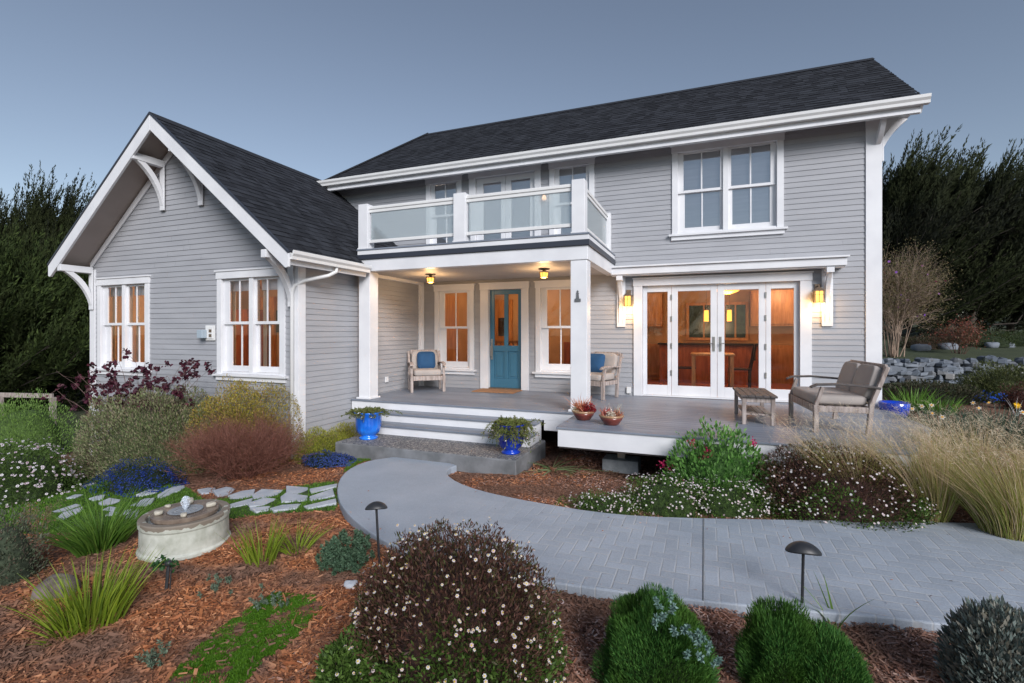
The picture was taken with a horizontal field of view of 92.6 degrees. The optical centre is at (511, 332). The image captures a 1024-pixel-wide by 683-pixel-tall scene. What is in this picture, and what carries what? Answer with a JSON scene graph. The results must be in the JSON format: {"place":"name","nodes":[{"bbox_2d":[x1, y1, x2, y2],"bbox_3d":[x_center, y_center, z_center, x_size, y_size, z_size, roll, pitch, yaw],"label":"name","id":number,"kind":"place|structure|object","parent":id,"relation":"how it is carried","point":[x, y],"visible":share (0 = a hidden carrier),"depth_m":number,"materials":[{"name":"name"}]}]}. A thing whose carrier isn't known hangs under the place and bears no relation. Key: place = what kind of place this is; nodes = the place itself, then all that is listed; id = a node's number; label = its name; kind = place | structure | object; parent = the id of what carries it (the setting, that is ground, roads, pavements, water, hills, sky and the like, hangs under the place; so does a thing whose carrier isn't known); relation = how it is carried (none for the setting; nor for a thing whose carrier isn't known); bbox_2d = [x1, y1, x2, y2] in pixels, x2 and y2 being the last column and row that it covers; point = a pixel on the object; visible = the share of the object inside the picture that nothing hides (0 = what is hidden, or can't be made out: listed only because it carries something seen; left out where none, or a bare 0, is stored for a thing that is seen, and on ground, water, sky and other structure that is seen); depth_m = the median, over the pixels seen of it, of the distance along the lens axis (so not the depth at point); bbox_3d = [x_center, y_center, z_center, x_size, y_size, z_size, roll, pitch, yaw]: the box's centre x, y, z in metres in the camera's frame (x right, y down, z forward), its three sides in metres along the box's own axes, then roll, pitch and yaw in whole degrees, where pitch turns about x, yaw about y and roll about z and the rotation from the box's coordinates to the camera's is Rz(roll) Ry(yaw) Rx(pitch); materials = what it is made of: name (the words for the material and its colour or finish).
{"place":"outdoors","nodes":[
{"label":"outdoors","id":0,"kind":"place"},
{"bbox_2d":[0,476,338,534],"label":"lawn grass","id":1,"kind":"structure","parent":0,"point":[98,507],"depth_m":5.73,"materials":[{"name":"plant"}]},
{"bbox_2d":[0,437,84,508],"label":"osteospermum","id":2,"kind":"object","parent":1,"relation":"on","point":[29,475],"visible":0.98,"depth_m":6.41,"materials":[{"name":"green plant"}]},
{"bbox_2d":[83,456,189,497],"bbox_3d":[-4.939,1.896,6.500,1.428,0.412,0.898,0,0,21],"label":"blue lithodora","id":3,"kind":"object","parent":1,"relation":"on","point":[125,482],"visible":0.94,"depth_m":6.34,"materials":[{"name":"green plant"}]},
{"bbox_2d":[0,317,1023,682],"bbox_3d":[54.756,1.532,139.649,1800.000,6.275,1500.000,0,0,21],"label":"ground","id":4,"kind":"structure","parent":0,"point":[910,355],"depth_m":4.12,"materials":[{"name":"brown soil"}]},
{"bbox_2d":[0,496,53,588],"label":"grey herb","id":5,"kind":"object","parent":4,"relation":"on","point":[17,550],"visible":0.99,"depth_m":3.76,"materials":[{"name":"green plant"}]},
{"bbox_2d":[0,392,56,423],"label":"rail fence","id":6,"kind":"object","parent":4,"relation":"on","point":[3,395],"visible":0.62,"depth_m":14.08,"materials":[{"name":"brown wood"}]},
{"bbox_2d":[0,188,75,259],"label":"cypress tree","id":7,"kind":"object","parent":4,"relation":"on","point":[11,211],"visible":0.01,"depth_m":25.66,"materials":[{"name":"green plant"}]},
{"bbox_2d":[12,499,65,534],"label":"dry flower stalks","id":8,"kind":"object","parent":4,"relation":"on","point":[38,520],"visible":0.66,"depth_m":4.87,"materials":[{"name":"brown"}]},
{"bbox_2d":[0,387,81,462],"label":"tall green shrub","id":9,"kind":"object","parent":4,"relation":"on","point":[20,425],"visible":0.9,"depth_m":9.98,"materials":[{"name":"green plant"}]},
{"bbox_2d":[0,222,89,409],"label":"cypress tree","id":10,"kind":"object","parent":4,"relation":"on","point":[57,332],"visible":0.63,"depth_m":16.73,"materials":[{"name":"green plant"}]},
{"bbox_2d":[0,207,89,413],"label":"cypress tree","id":11,"kind":"object","parent":4,"relation":"on","point":[23,251],"visible":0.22,"depth_m":17.46,"materials":[{"name":"green plant"}]},
{"bbox_2d":[0,228,89,410],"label":"cypress tree","id":12,"kind":"object","parent":4,"relation":"on","point":[73,393],"visible":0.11,"depth_m":17.77,"materials":[{"name":"green plant"}]},
{"bbox_2d":[0,162,96,257],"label":"cypress tree","id":13,"kind":"object","parent":4,"relation":"on","point":[33,208],"visible":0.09,"depth_m":25.83,"materials":[{"name":"green plant"}]},
{"bbox_2d":[30,573,81,601],"bbox_3d":[-3.168,1.790,3.427,0.258,0.158,0.208,0,0,-7],"label":"boulder","id":14,"kind":"object","parent":4,"relation":"on","point":[52,582],"visible":0.51,"depth_m":3.36,"materials":[{"name":"stone"}]},
{"bbox_2d":[25,192,91,396],"bbox_3d":[-20.354,-1.848,24.616,6.855,10.871,5.269,0,0,-21],"label":"cypress tree","id":15,"kind":"object","parent":4,"relation":"on","point":[48,230],"visible":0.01,"depth_m":23.36,"materials":[{"name":"green plant"}]},
{"bbox_2d":[0,542,166,638],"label":"grass clump","id":16,"kind":"object","parent":4,"relation":"on","point":[83,609],"visible":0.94,"depth_m":3.10,"materials":[{"name":"plant"}]},
{"bbox_2d":[25,483,180,557],"bbox_3d":[-3.600,1.680,4.325,1.222,0.514,1.162,0,0,21],"label":"iris clump","id":17,"kind":"object","parent":4,"relation":"on","point":[81,541],"visible":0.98,"depth_m":4.25,"materials":[{"name":"plant"}]},
{"bbox_2d":[37,347,215,422],"bbox_3d":[-6.289,1.257,8.041,4.270,2.052,1.114,0,0,21],"label":"smoke bush","id":18,"kind":"object","parent":4,"relation":"on","point":[111,383],"visible":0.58,"depth_m":7.89,"materials":[{"name":"purple plant"}]},
{"bbox_2d":[66,382,248,485],"bbox_3d":[-5.619,1.503,7.730,3.215,1.426,1.866,0,0,21],"label":"rock rose","id":19,"kind":"object","parent":4,"relation":"on","point":[138,433],"visible":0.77,"depth_m":7.19,"materials":[{"name":"green plant"}]},
{"bbox_2d":[149,554,179,572],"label":"ivy sprig","id":20,"kind":"object","parent":4,"relation":"on","point":[158,562],"visible":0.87,"depth_m":3.50,"materials":[{"name":"green plant"}]},
{"bbox_2d":[159,405,317,488],"bbox_3d":[-3.717,1.610,6.690,1.810,1.166,1.854,0,0,-44],"label":"barberry","id":21,"kind":"object","parent":4,"relation":"on","point":[221,452],"visible":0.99,"depth_m":6.45,"materials":[{"name":"plant"}]},
{"bbox_2d":[182,373,303,476],"bbox_3d":[-4.158,1.381,7.648,2.036,1.447,1.586,0,0,21],"label":"yellow shrub","id":22,"kind":"object","parent":4,"relation":"on","point":[238,405],"visible":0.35,"depth_m":7.43,"materials":[{"name":"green plant"}]},
{"bbox_2d":[169,591,321,682],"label":"moss patch","id":23,"kind":"object","parent":4,"relation":"on","point":[240,657],"visible":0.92,"depth_m":2.92,"materials":[{"name":"plant"}]},
{"bbox_2d":[252,489,281,498],"bbox_3d":[-2.886,1.925,5.738,0.309,0.060,0.411,0,0,-6],"label":"stepping stone","id":24,"kind":"object","parent":4,"relation":"on","point":[262,493],"visible":0.47,"depth_m":5.75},
{"bbox_2d":[248,583,288,610],"bbox_3d":[-1.635,1.781,3.268,0.252,0.140,0.182,0,0,21],"label":"sedum","id":25,"kind":"object","parent":4,"relation":"on","point":[264,601],"visible":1,"depth_m":3.26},
{"bbox_2d":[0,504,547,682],"bbox_3d":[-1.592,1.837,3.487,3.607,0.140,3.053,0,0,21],"label":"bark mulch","id":26,"kind":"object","parent":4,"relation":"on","point":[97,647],"visible":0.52,"depth_m":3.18,"materials":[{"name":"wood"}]},
{"bbox_2d":[21,607,100,650],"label":"grass clump","id":27,"kind":"object","parent":26,"relation":"on","point":[46,637],"visible":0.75,"depth_m":2.96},
{"bbox_2d":[134,640,171,669],"bbox_3d":[-1.942,1.769,2.668,0.136,0.126,0.152,0,0,21],"label":"sedum","id":28,"kind":"object","parent":26,"relation":"on","point":[150,662],"visible":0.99,"depth_m":2.66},
{"bbox_2d":[136,497,230,562],"bbox_3d":[-2.841,1.641,4.261,0.690,0.428,0.690,0,0,21],"label":"fountain","id":29,"kind":"object","parent":26,"relation":"on","point":[189,528],"visible":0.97,"depth_m":4.05,"materials":[{"name":"stone"}]},
{"bbox_2d":[196,573,233,598],"bbox_3d":[-2.069,1.776,3.465,0.226,0.106,0.298,0,0,-19],"label":"sedum","id":30,"kind":"object","parent":26,"relation":"on","point":[228,580],"visible":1,"depth_m":3.46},
{"bbox_2d":[217,513,293,567],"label":"grass clump","id":31,"kind":"object","parent":26,"relation":"on","point":[252,553],"visible":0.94,"depth_m":3.92,"materials":[{"name":"plant"}]},
{"bbox_2d":[256,516,332,555],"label":"grass clump","id":32,"kind":"object","parent":26,"relation":"on","point":[312,542],"visible":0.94,"depth_m":4.16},
{"bbox_2d":[315,528,375,575],"bbox_3d":[-1.308,1.710,3.872,0.435,0.321,0.471,0,0,21],"label":"euphorbia","id":33,"kind":"object","parent":26,"relation":"on","point":[347,557],"visible":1,"depth_m":3.81,"materials":[{"name":"plant"}]},
{"bbox_2d":[280,493,307,502],"bbox_3d":[-2.391,1.831,5.322,0.420,0.060,0.258,0,0,21],"label":"stepping stone","id":34,"kind":"object","parent":4,"relation":"on","point":[287,497],"visible":0.62,"depth_m":5.34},
{"bbox_2d":[292,426,340,464],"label":"heather","id":35,"kind":"object","parent":4,"relation":"on","point":[323,442],"visible":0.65,"depth_m":7.36,"materials":[{"name":"yellow plant"}]},
{"bbox_2d":[300,448,362,468],"bbox_3d":[-2.662,1.814,7.045,1.028,0.217,0.518,0,0,21],"label":"blue lithodora","id":36,"kind":"object","parent":4,"relation":"on","point":[325,461],"visible":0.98,"depth_m":6.94,"materials":[{"name":"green plant"}]},
{"bbox_2d":[329,422,359,444],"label":"heather","id":37,"kind":"object","parent":4,"relation":"on","point":[345,433],"visible":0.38,"depth_m":8.02,"materials":[{"name":"yellow plant"}]},
{"bbox_2d":[308,624,381,682],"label":"daisy bush","id":38,"kind":"object","parent":4,"relation":"on","point":[337,662],"visible":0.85,"depth_m":2.37,"materials":[{"name":"green plant"}]},
{"bbox_2d":[365,501,387,563],"bbox_3d":[-1.083,1.645,3.907,0.174,0.588,0.119,0,0,-6],"label":"path light","id":39,"kind":"object","parent":4,"relation":"on","point":[376,506],"visible":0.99,"depth_m":3.88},
{"bbox_2d":[335,441,544,474],"bbox_3d":[-1.068,1.782,7.385,2.900,0.276,1.270,0,0,21],"label":"concrete landing","id":40,"kind":"object","parent":4,"relation":"on","point":[472,464],"visible":0.47,"depth_m":6.71,"materials":[{"name":"concrete"}]},
{"bbox_2d":[337,434,544,459],"bbox_3d":[-1.065,1.650,7.391,2.870,0.020,1.255,0,0,21],"label":"landing aggregate surface","id":41,"kind":"object","parent":40,"relation":"on","point":[446,446],"visible":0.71,"depth_m":7.09,"materials":[{"name":"concrete"}]},
{"bbox_2d":[341,406,402,439],"bbox_3d":[-2.151,1.395,7.580,0.807,0.490,0.749,0,0,21],"label":"urn planter","id":42,"kind":"object","parent":41,"relation":"on","point":[368,421],"visible":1,"depth_m":7.43,"materials":[{"name":"blue ceramic"}]},
{"bbox_2d":[480,415,544,454],"bbox_3d":[0.012,1.383,6.655,0.784,0.513,0.755,0,0,40],"label":"urn planter","id":43,"kind":"object","parent":41,"relation":"on","point":[511,432],"visible":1,"depth_m":6.53,"materials":[{"name":"blue ceramic"}]},
{"bbox_2d":[335,515,573,682],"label":"daisy bush","id":44,"kind":"object","parent":4,"relation":"on","point":[445,617],"visible":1,"depth_m":2.44,"materials":[{"name":"brown plant"}]},
{"bbox_2d":[47,58,931,473],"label":"house","id":45,"kind":"structure","parent":4,"relation":"on","point":[653,240],"depth_m":8.76,"materials":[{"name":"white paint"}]},
{"bbox_2d":[92,275,151,375],"bbox_3d":[-7.308,-0.120,9.291,1.620,1.850,0.275,0,0,21],"label":"window","id":46,"kind":"structure","parent":45,"relation":"in","point":[122,286],"depth_m":9.30,"materials":[{"name":"white paint"}]},
{"bbox_2d":[212,266,287,382],"bbox_3d":[-4.273,-0.120,8.101,1.620,1.850,0.275,0,0,21],"label":"window","id":47,"kind":"structure","parent":45,"relation":"in","point":[247,279],"depth_m":8.10,"materials":[{"name":"white paint"}]},
{"bbox_2d":[260,297,275,366],"bbox_3d":[-4.731,0.120,11.877,4.320,2.160,0.100,0,0,21],"label":"inner door","id":48,"kind":"structure","parent":45,"relation":"in","point":[272,300],"depth_m":12.37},
{"bbox_2d":[407,350,445,392],"bbox_3d":[-1.781,0.788,10.134,0.716,0.827,0.809,0,0,-17],"label":"armchair","id":49,"kind":"object","parent":45,"relation":"on","point":[415,373],"visible":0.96,"depth_m":9.87,"materials":[{"name":"brown wood"}]},
{"bbox_2d":[417,351,435,367],"bbox_3d":[-1.796,0.582,10.256,0.380,0.357,0.180,0,0,-17],"label":"pillow","id":50,"kind":"object","parent":49,"relation":"on","point":[425,359],"visible":0.97,"depth_m":10.21,"materials":[{"name":"blue fabric"}]},
{"bbox_2d":[424,174,462,243],"bbox_3d":[-1.493,-2.560,10.808,1.000,1.750,0.205,0,0,21],"label":"window","id":51,"kind":"structure","parent":45,"relation":"in","point":[439,219],"depth_m":10.90,"materials":[{"name":"white paint"}]},
{"bbox_2d":[432,283,476,374],"bbox_3d":[-1.251,-0.065,10.713,1.080,1.960,0.205,0,0,21],"label":"window","id":52,"kind":"structure","parent":45,"relation":"in","point":[440,330],"depth_m":10.72,"materials":[{"name":"white paint"}]},
{"bbox_2d":[445,295,512,360],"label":"interior wall","id":53,"kind":"structure","parent":45,"relation":"in","point":[449,300],"depth_m":12.19,"materials":[{"name":"paint"}]},
{"bbox_2d":[478,281,529,390],"bbox_3d":[-0.142,0.075,10.308,1.140,2.250,0.230,0,0,21],"label":"front door","id":54,"kind":"structure","parent":45,"relation":"in","point":[506,366],"depth_m":10.31,"materials":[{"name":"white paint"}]},
{"bbox_2d":[468,164,541,240],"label":"balcony doors","id":55,"kind":"structure","parent":45,"relation":"in","point":[519,212],"depth_m":10.32,"materials":[{"name":"white paint"}]},
{"bbox_2d":[532,279,570,377],"bbox_3d":[0.951,-0.065,9.850,1.090,1.960,0.205,0,0,21],"label":"window","id":56,"kind":"structure","parent":45,"relation":"in","point":[543,368],"depth_m":9.95,"materials":[{"name":"white paint"}]},
{"bbox_2d":[548,157,595,234],"bbox_3d":[1.193,-2.560,9.755,1.030,1.750,0.205,0,0,21],"label":"window","id":57,"kind":"structure","parent":45,"relation":"in","point":[561,172],"depth_m":9.86,"materials":[{"name":"white paint"}]},
{"bbox_2d":[568,395,595,420],"bbox_3d":[0.961,1.012,6.719,0.435,0.376,0.406,0,0,-38],"label":"bowl planter","id":58,"kind":"object","parent":45,"relation":"on","point":[581,411],"visible":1,"depth_m":6.65,"materials":[{"name":"red ceramic"}]},
{"bbox_2d":[570,352,622,399],"bbox_3d":[1.583,0.788,9.091,0.696,0.827,0.749,0,0,41],"label":"armchair","id":59,"kind":"object","parent":45,"relation":"on","point":[606,376],"visible":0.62,"depth_m":9.00,"materials":[{"name":"brown wood"}]},
{"bbox_2d":[590,353,604,372],"bbox_3d":[1.575,0.582,9.233,0.380,0.357,0.180,0,0,41],"label":"pillow","id":60,"kind":"object","parent":59,"relation":"on","point":[597,361],"visible":0.71,"depth_m":9.15,"materials":[{"name":"blue fabric"}]},
{"bbox_2d":[598,403,624,425],"bbox_3d":[1.288,1.044,6.367,0.337,0.312,0.322,0,0,0],"label":"bowl planter","id":61,"kind":"object","parent":45,"relation":"on","point":[608,416],"visible":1,"depth_m":6.29,"materials":[{"name":"red ceramic"}]},
{"bbox_2d":[686,303,709,339],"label":"kitchen window","id":62,"kind":"structure","parent":45,"relation":"in","point":[697,328],"depth_m":12.43,"materials":[{"name":"wood"}]},
{"bbox_2d":[690,352,734,386],"bbox_3d":[4.201,0.820,10.276,0.840,0.760,0.900,0,0,21],"label":"dining table","id":63,"kind":"object","parent":45,"relation":"on","point":[730,370],"visible":0.81,"depth_m":10.00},
{"bbox_2d":[632,271,813,402],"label":"french doors","id":64,"kind":"structure","parent":45,"relation":"in","point":[801,281],"depth_m":8.77,"materials":[{"name":"white paint"}]},
{"bbox_2d":[669,132,787,240],"bbox_3d":[3.809,-2.560,8.729,1.930,1.750,0.205,0,0,21],"label":"window","id":65,"kind":"structure","parent":45,"relation":"in","point":[734,187],"depth_m":8.73,"materials":[{"name":"white paint"}]},
{"bbox_2d":[724,302,748,339],"bbox_3d":[5.538,-0.275,12.138,0.590,0.950,0.075,0,0,21],"label":"kitchen window","id":66,"kind":"structure","parent":45,"relation":"in","point":[738,328],"depth_m":12.09,"materials":[{"name":"wood"}]},
{"bbox_2d":[729,344,756,387],"bbox_3d":[4.745,0.723,10.062,0.488,0.954,0.420,0,0,21],"label":"dining chair","id":67,"kind":"object","parent":45,"relation":"on","point":[752,359],"visible":0.84,"depth_m":9.88,"materials":[{"name":"black wood"}]},
{"bbox_2d":[732,387,777,425],"bbox_3d":[3.329,1.008,6.751,0.430,0.385,0.980,0,0,18],"label":"coffee table","id":68,"kind":"object","parent":45,"relation":"on","point":[761,396],"visible":1,"depth_m":6.41,"materials":[{"name":"brown wood"}]},
{"bbox_2d":[786,360,889,435],"bbox_3d":[4.133,0.788,6.311,0.809,0.827,1.196,0,0,16],"label":"loveseat","id":69,"kind":"object","parent":45,"relation":"on","point":[861,382],"visible":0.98,"depth_m":5.88,"materials":[{"name":"grey wood"}]},
{"bbox_2d":[877,400,910,416],"bbox_3d":[5.917,1.260,7.583,0.410,0.360,0.410,0,0,21],"label":"glazed bowl","id":70,"kind":"object","parent":45,"relation":"on","point":[885,404],"visible":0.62,"depth_m":7.47,"materials":[{"name":"blue ceramic"}]},
{"bbox_2d":[174,537,955,682],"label":"bark mulch","id":71,"kind":"object","parent":4,"relation":"on","point":[881,634],"visible":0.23,"depth_m":2.90,"materials":[{"name":"wood"}]},
{"bbox_2d":[591,581,723,682],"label":"cushion shrub","id":72,"kind":"object","parent":71,"relation":"on","point":[660,637],"visible":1,"depth_m":2.40,"materials":[{"name":"plant"}]},
{"bbox_2d":[733,593,873,682],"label":"cushion shrub","id":73,"kind":"object","parent":71,"relation":"on","point":[778,644],"visible":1,"depth_m":2.41,"materials":[{"name":"plant"}]},
{"bbox_2d":[449,441,1022,522],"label":"bark mulch","id":74,"kind":"object","parent":4,"relation":"on","point":[644,460],"visible":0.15,"depth_m":6.06,"materials":[{"name":"wood"}]},
{"bbox_2d":[521,455,609,476],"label":"cut stalks","id":75,"kind":"object","parent":74,"relation":"on","point":[543,466],"visible":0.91,"depth_m":6.59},
{"bbox_2d":[569,486,641,515],"bbox_3d":[0.953,1.748,5.030,0.772,0.271,0.476,0,0,21],"label":"daisy mat","id":76,"kind":"object","parent":74,"relation":"on","point":[603,504],"visible":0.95,"depth_m":4.95,"materials":[{"name":"green plant"}]},
{"bbox_2d":[602,453,640,474],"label":"pier block","id":77,"kind":"structure","parent":74,"relation":"on","point":[622,463],"depth_m":6.48,"materials":[{"name":"concrete"}]},
{"bbox_2d":[615,468,714,517],"bbox_3d":[1.554,1.648,5.067,1.019,0.477,0.574,0,0,21],"label":"daisy mat","id":78,"kind":"object","parent":74,"relation":"on","point":[665,500],"visible":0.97,"depth_m":4.93,"materials":[{"name":"green plant"}]},
{"bbox_2d":[659,415,774,509],"bbox_3d":[2.302,1.432,5.464,1.299,0.998,1.192,0,0,21],"label":"valerian bush","id":79,"kind":"object","parent":74,"relation":"on","point":[710,460],"visible":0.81,"depth_m":5.26,"materials":[{"name":"green plant"}]},
{"bbox_2d":[683,475,776,518],"bbox_3d":[2.164,1.664,5.002,0.982,0.408,0.620,0,0,21],"label":"daisy mat","id":80,"kind":"object","parent":74,"relation":"on","point":[732,503],"visible":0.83,"depth_m":4.86,"materials":[{"name":"green plant"}]},
{"bbox_2d":[744,438,940,531],"bbox_3d":[3.247,1.493,5.045,1.764,0.781,1.366,0,0,21],"label":"daisy bush","id":81,"kind":"object","parent":74,"relation":"on","point":[802,491],"visible":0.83,"depth_m":4.66,"materials":[{"name":"green plant"}]},
{"bbox_2d":[865,396,1023,490],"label":"feather grass","id":82,"kind":"object","parent":74,"relation":"on","point":[970,444],"depth_m":5.12,"materials":[{"name":"plant"}]},
{"bbox_2d":[935,401,1023,449],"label":"daffodil clump","id":83,"kind":"object","parent":74,"relation":"on","point":[1014,433],"visible":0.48,"depth_m":6.33,"materials":[{"name":"green plant"}]},
{"bbox_2d":[747,403,907,488],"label":"feather grass","id":84,"kind":"object","parent":4,"relation":"on","point":[829,455],"depth_m":4.84,"materials":[{"name":"plant"}]},
{"bbox_2d":[788,397,1005,522],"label":"feather grass","id":85,"kind":"object","parent":4,"relation":"on","point":[946,504],"depth_m":4.58,"materials":[{"name":"plant"}]},
{"bbox_2d":[883,386,946,411],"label":"iris clump","id":86,"kind":"object","parent":4,"relation":"on","point":[914,402],"visible":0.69,"depth_m":8.94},
{"bbox_2d":[899,332,949,349],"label":"bank shrub","id":87,"kind":"object","parent":4,"relation":"on","point":[912,341],"visible":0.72,"depth_m":17.43,"materials":[{"name":"green plant"}]},
{"bbox_2d":[882,235,966,357],"bbox_3d":[11.526,-1.120,15.200,4.006,3.805,3.807,0,0,21],"label":"bare shrub","id":88,"kind":"object","parent":4,"relation":"on","point":[900,295],"visible":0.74,"depth_m":14.68,"materials":[{"name":"beige plant"}]},
{"bbox_2d":[882,377,995,404],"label":"clump","id":89,"kind":"object","parent":4,"relation":"on","point":[956,392],"visible":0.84,"depth_m":9.79,"materials":[{"name":"green plant"}]},
{"bbox_2d":[912,393,968,415],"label":"iris clump","id":90,"kind":"object","parent":4,"relation":"on","point":[943,406],"visible":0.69,"depth_m":8.46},
{"bbox_2d":[860,412,1023,541],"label":"feather grass","id":91,"kind":"object","parent":4,"relation":"on","point":[994,508],"depth_m":4.26,"materials":[{"name":"plant"}]},
{"bbox_2d":[885,403,1008,446],"bbox_3d":[5.775,1.244,6.572,1.238,0.590,1.258,0,0,21],"label":"daffodil clump","id":92,"kind":"object","parent":4,"relation":"on","point":[943,416],"visible":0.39,"depth_m":6.38,"materials":[{"name":"green plant"}]},
{"bbox_2d":[882,123,1023,340],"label":"cypress tree","id":93,"kind":"object","parent":4,"relation":"on","point":[914,206],"visible":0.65,"depth_m":19.72,"materials":[{"name":"green plant"}]},
{"bbox_2d":[882,355,1023,382],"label":"stone wall","id":94,"kind":"structure","parent":4,"relation":"on","point":[943,370],"depth_m":13.67,"materials":[{"name":"grey stone"}]},
{"bbox_2d":[890,147,1023,335],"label":"cypress tree","id":95,"kind":"object","parent":4,"relation":"on","point":[974,217],"visible":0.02,"depth_m":22.29,"materials":[{"name":"green plant"}]},
{"bbox_2d":[920,314,994,353],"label":"red leaved shrub","id":96,"kind":"object","parent":4,"relation":"on","point":[965,336],"visible":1,"depth_m":15.58,"materials":[{"name":"brown plant"}]},
{"bbox_2d":[912,138,1023,335],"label":"cypress tree","id":97,"kind":"object","parent":4,"relation":"on","point":[1003,309],"visible":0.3,"depth_m":20.37,"materials":[{"name":"green plant"}]},
{"bbox_2d":[932,594,1023,682],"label":"grey shrub","id":98,"kind":"object","parent":4,"relation":"on","point":[989,648],"visible":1,"depth_m":2.41,"materials":[{"name":"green plant"}]},
{"bbox_2d":[953,357,1023,400],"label":"juniper","id":99,"kind":"object","parent":4,"relation":"on","point":[991,382],"visible":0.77,"depth_m":10.00,"materials":[{"name":"green plant"}]},
{"bbox_2d":[957,330,1019,346],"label":"bank shrub","id":100,"kind":"object","parent":4,"relation":"on","point":[1003,341],"visible":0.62,"depth_m":17.86,"materials":[{"name":"green plant"}]},
{"bbox_2d":[963,172,1022,335],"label":"cypress tree","id":101,"kind":"object","parent":4,"relation":"on","point":[1010,327],"visible":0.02,"depth_m":22.43,"materials":[{"name":"green plant"}]},
{"bbox_2d":[991,380,1023,411],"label":"red shrub","id":102,"kind":"object","parent":4,"relation":"on","point":[1017,396],"visible":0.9,"depth_m":8.90,"materials":[{"name":"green plant"}]},
{"bbox_2d":[0,0,1023,316],"label":"sky","id":103,"kind":"structure","parent":0,"point":[320,89],"materials":[{"name":"blue"}]},
{"bbox_2d":[337,457,1023,633],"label":"path","id":104,"kind":"structure","parent":0,"point":[747,562],"depth_m":3.95,"materials":[{"name":"grey concrete"}]},
{"bbox_2d":[785,541,821,601],"bbox_3d":[1.908,1.656,3.206,0.214,0.569,0.147,0,0,21],"label":"path light","id":105,"kind":"object","parent":104,"relation":"on","point":[803,548],"visible":0.99,"depth_m":3.19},
{"bbox_2d":[933,407,1023,482],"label":"feather grass","id":106,"kind":"object","parent":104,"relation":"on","point":[1016,460],"depth_m":4.50,"materials":[{"name":"plant"}]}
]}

